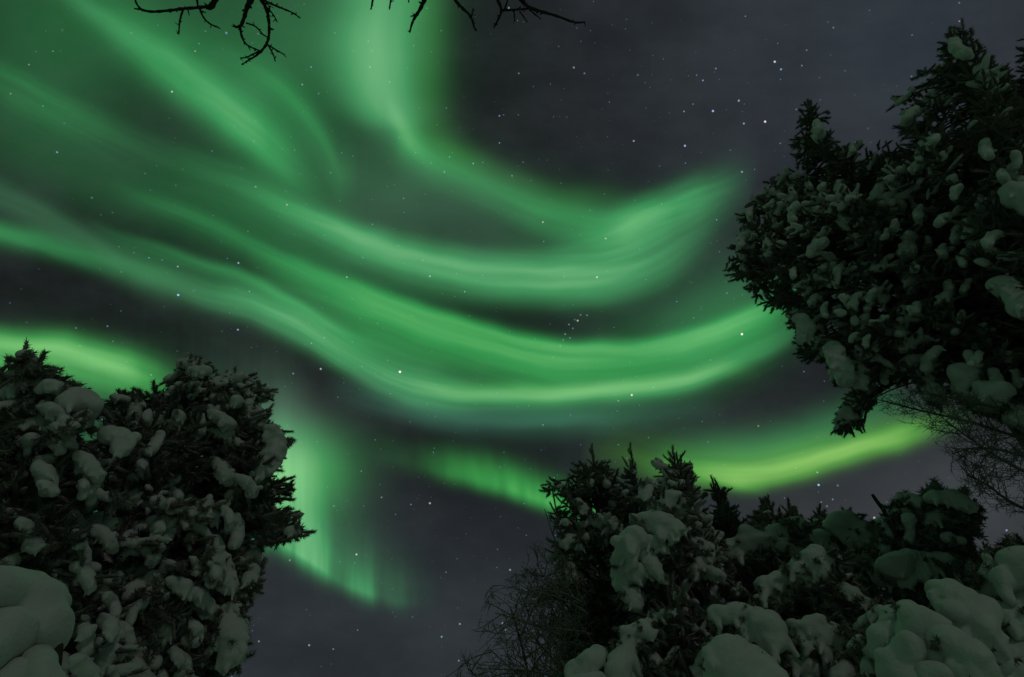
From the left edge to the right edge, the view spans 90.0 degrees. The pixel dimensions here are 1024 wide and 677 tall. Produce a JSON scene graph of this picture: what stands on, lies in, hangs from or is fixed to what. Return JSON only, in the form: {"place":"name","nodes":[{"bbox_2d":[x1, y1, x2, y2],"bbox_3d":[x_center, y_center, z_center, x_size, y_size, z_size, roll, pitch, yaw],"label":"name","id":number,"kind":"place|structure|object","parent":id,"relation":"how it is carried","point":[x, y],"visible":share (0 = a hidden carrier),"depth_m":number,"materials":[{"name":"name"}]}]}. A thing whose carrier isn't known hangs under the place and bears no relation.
{"place":"outdoors","nodes":[
{"label":"outdoors","id":0,"kind":"place"},
{"bbox_2d":[0,0,1023,676],"label":"sky","id":1,"kind":"structure","parent":0,"point":[461,262],"materials":[{"name":"green"}]},
{"bbox_3d":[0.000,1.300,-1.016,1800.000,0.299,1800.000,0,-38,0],"label":"ground","id":2,"kind":"structure","parent":0,"visible":0},
{"bbox_2d":[0,565,74,676],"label":"snowbound sapling","id":3,"kind":"object","parent":2,"relation":"on","point":[37,619],"visible":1,"depth_m":1.46,"materials":[{"name":"white plant"}]},
{"bbox_2d":[0,337,151,676],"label":"snowy spruce","id":4,"kind":"object","parent":2,"relation":"on","point":[56,476],"visible":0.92,"depth_m":3.02,"materials":[{"name":"green plant"}]},
{"bbox_2d":[92,353,316,676],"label":"snowy spruce","id":5,"kind":"object","parent":2,"relation":"on","point":[190,527],"visible":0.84,"depth_m":3.74,"materials":[{"name":"green plant"}]},
{"bbox_2d":[134,0,585,64],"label":"overhanging birch","id":6,"kind":"object","parent":2,"relation":"on","point":[211,5],"visible":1,"depth_m":2.54,"materials":[{"name":"brown plant"}]},
{"bbox_2d":[456,548,604,676],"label":"bare birch","id":7,"kind":"object","parent":2,"relation":"on","point":[550,618],"visible":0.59,"depth_m":4.46,"materials":[{"name":"brown plant"}]},
{"bbox_2d":[446,492,618,676],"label":"bare birch","id":8,"kind":"object","parent":2,"relation":"on","point":[537,595],"visible":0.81,"depth_m":4.20,"materials":[{"name":"brown plant"}]},
{"bbox_2d":[472,483,595,676],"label":"bare birch","id":9,"kind":"object","parent":2,"relation":"on","point":[527,587],"visible":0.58,"depth_m":5.37,"materials":[{"name":"brown plant"}]},
{"bbox_2d":[538,443,631,666],"bbox_3d":[0.883,3.242,5.370,1.376,4.712,1.728,0,-38,0],"label":"snowy spruce","id":10,"kind":"object","parent":2,"relation":"on","point":[585,544],"visible":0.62,"depth_m":5.59,"materials":[{"name":"green plant"}]},
{"bbox_2d":[599,442,652,648],"bbox_3d":[1.212,3.112,5.041,1.018,4.511,1.233,-10,-39,12],"label":"snowy spruce","id":11,"kind":"object","parent":2,"relation":"on","point":[632,495],"visible":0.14,"depth_m":5.57,"materials":[{"name":"green plant"}]},
{"bbox_2d":[552,572,702,676],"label":"snowy spruce","id":12,"kind":"object","parent":2,"relation":"on","point":[659,641],"visible":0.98,"depth_m":3.01,"materials":[{"name":"green plant"}]},
{"bbox_2d":[603,487,699,666],"bbox_3d":[1.038,2.621,3.314,0.903,3.154,1.089,0,-38,0],"label":"snowy spruce","id":13,"kind":"object","parent":2,"relation":"on","point":[647,558],"visible":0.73,"depth_m":3.65,"materials":[{"name":"white plant"}]},
{"bbox_2d":[637,443,738,649],"bbox_3d":[1.414,2.653,4.011,1.227,3.965,1.633,0,-38,0],"label":"snowy spruce","id":14,"kind":"object","parent":2,"relation":"on","point":[705,577],"visible":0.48,"depth_m":4.11,"materials":[{"name":"green plant"}]},
{"bbox_2d":[701,474,749,568],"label":"snowy spruce","id":15,"kind":"object","parent":2,"relation":"on","point":[727,521],"visible":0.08,"depth_m":6.30,"materials":[{"name":"green plant"}]},
{"bbox_2d":[697,626,788,676],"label":"snowy spruce","id":16,"kind":"object","parent":2,"relation":"on","point":[737,654],"visible":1,"depth_m":2.39,"materials":[{"name":"white plant"}]},
{"bbox_2d":[695,597,802,675],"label":"snowy spruce","id":17,"kind":"object","parent":2,"relation":"on","point":[769,632],"visible":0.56,"depth_m":2.74,"materials":[{"name":"white plant"}]},
{"bbox_2d":[742,493,784,528],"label":"snowy spruce","id":18,"kind":"object","parent":2,"relation":"on","point":[764,514],"visible":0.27,"depth_m":7.95,"materials":[{"name":"green plant"}]},
{"bbox_2d":[720,516,821,605],"bbox_3d":[2.143,3.124,4.018,1.357,3.232,1.672,0,-38,0],"label":"snowy spruce","id":19,"kind":"object","parent":2,"relation":"on","point":[754,553],"visible":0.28,"depth_m":4.36,"materials":[{"name":"white plant"}]},
{"bbox_2d":[775,496,811,544],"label":"snowy spruce","id":20,"kind":"object","parent":2,"relation":"on","point":[791,511],"visible":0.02,"depth_m":8.20,"materials":[{"name":"green plant"}]},
{"bbox_2d":[807,501,827,529],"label":"snowy spruce","id":21,"kind":"object","parent":2,"relation":"on","point":[821,515],"visible":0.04,"depth_m":9.00,"materials":[{"name":"green plant"}]},
{"bbox_2d":[753,543,885,669],"bbox_3d":[2.004,2.658,3.017,1.108,2.729,1.265,-16,-41,19],"label":"snowy spruce","id":22,"kind":"object","parent":2,"relation":"on","point":[810,579],"visible":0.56,"depth_m":3.25,"materials":[{"name":"green plant"}]},
{"bbox_2d":[784,598,888,676],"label":"snowy spruce","id":23,"kind":"object","parent":2,"relation":"on","point":[824,638],"visible":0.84,"depth_m":2.85,"materials":[{"name":"white plant"}]},
{"bbox_2d":[807,506,882,602],"bbox_3d":[3.091,3.282,4.476,1.403,3.546,1.496,-20,-42,24],"label":"snowy spruce","id":24,"kind":"object","parent":2,"relation":"on","point":[843,528],"visible":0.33,"depth_m":4.82,"materials":[{"name":"green plant"}]},
{"bbox_2d":[721,98,1023,448],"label":"snowy spruce","id":25,"kind":"object","parent":2,"relation":"on","point":[924,327],"visible":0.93,"depth_m":4.71,"materials":[{"name":"green plant"}]},
{"bbox_2d":[871,494,895,603],"bbox_3d":[3.063,2.842,3.735,0.072,3.319,0.651,26,-45,-29],"label":"broken stick","id":26,"kind":"object","parent":2,"relation":"on","point":[878,503],"visible":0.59,"depth_m":4.46,"materials":[{"name":"brown plant"}]},
{"bbox_2d":[832,595,1003,676],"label":"snowy spruce","id":27,"kind":"object","parent":2,"relation":"on","point":[905,638],"visible":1,"depth_m":2.14,"materials":[{"name":"white plant"}]},
{"bbox_2d":[859,476,991,610],"bbox_3d":[3.221,2.711,3.655,1.503,3.437,1.662,-24,-44,28],"label":"snowy spruce","id":28,"kind":"object","parent":2,"relation":"on","point":[933,529],"visible":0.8,"depth_m":3.77,"materials":[{"name":"green plant"}]},
{"bbox_2d":[873,18,1023,381],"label":"snowy spruce","id":29,"kind":"object","parent":2,"relation":"on","point":[980,214],"visible":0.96,"depth_m":4.28,"materials":[{"name":"green plant"}]},
{"bbox_2d":[874,382,1023,517],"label":"bare larch","id":30,"kind":"object","parent":2,"relation":"on","point":[1015,452],"visible":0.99,"depth_m":3.54,"materials":[{"name":"plant"}]},
{"bbox_2d":[922,571,1022,676],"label":"snowy spruce","id":31,"kind":"object","parent":2,"relation":"on","point":[968,611],"visible":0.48,"depth_m":2.40,"materials":[{"name":"white plant"}]},
{"bbox_2d":[967,526,1023,676],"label":"snowy spruce","id":32,"kind":"object","parent":2,"relation":"on","point":[998,575],"visible":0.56,"depth_m":2.75,"materials":[{"name":"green plant"}]},
{"bbox_2d":[1011,38,1023,114],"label":"snowy spruce","id":33,"kind":"object","parent":2,"relation":"on","point":[1020,60],"visible":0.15,"depth_m":5.35,"materials":[{"name":"green plant"}]}
]}

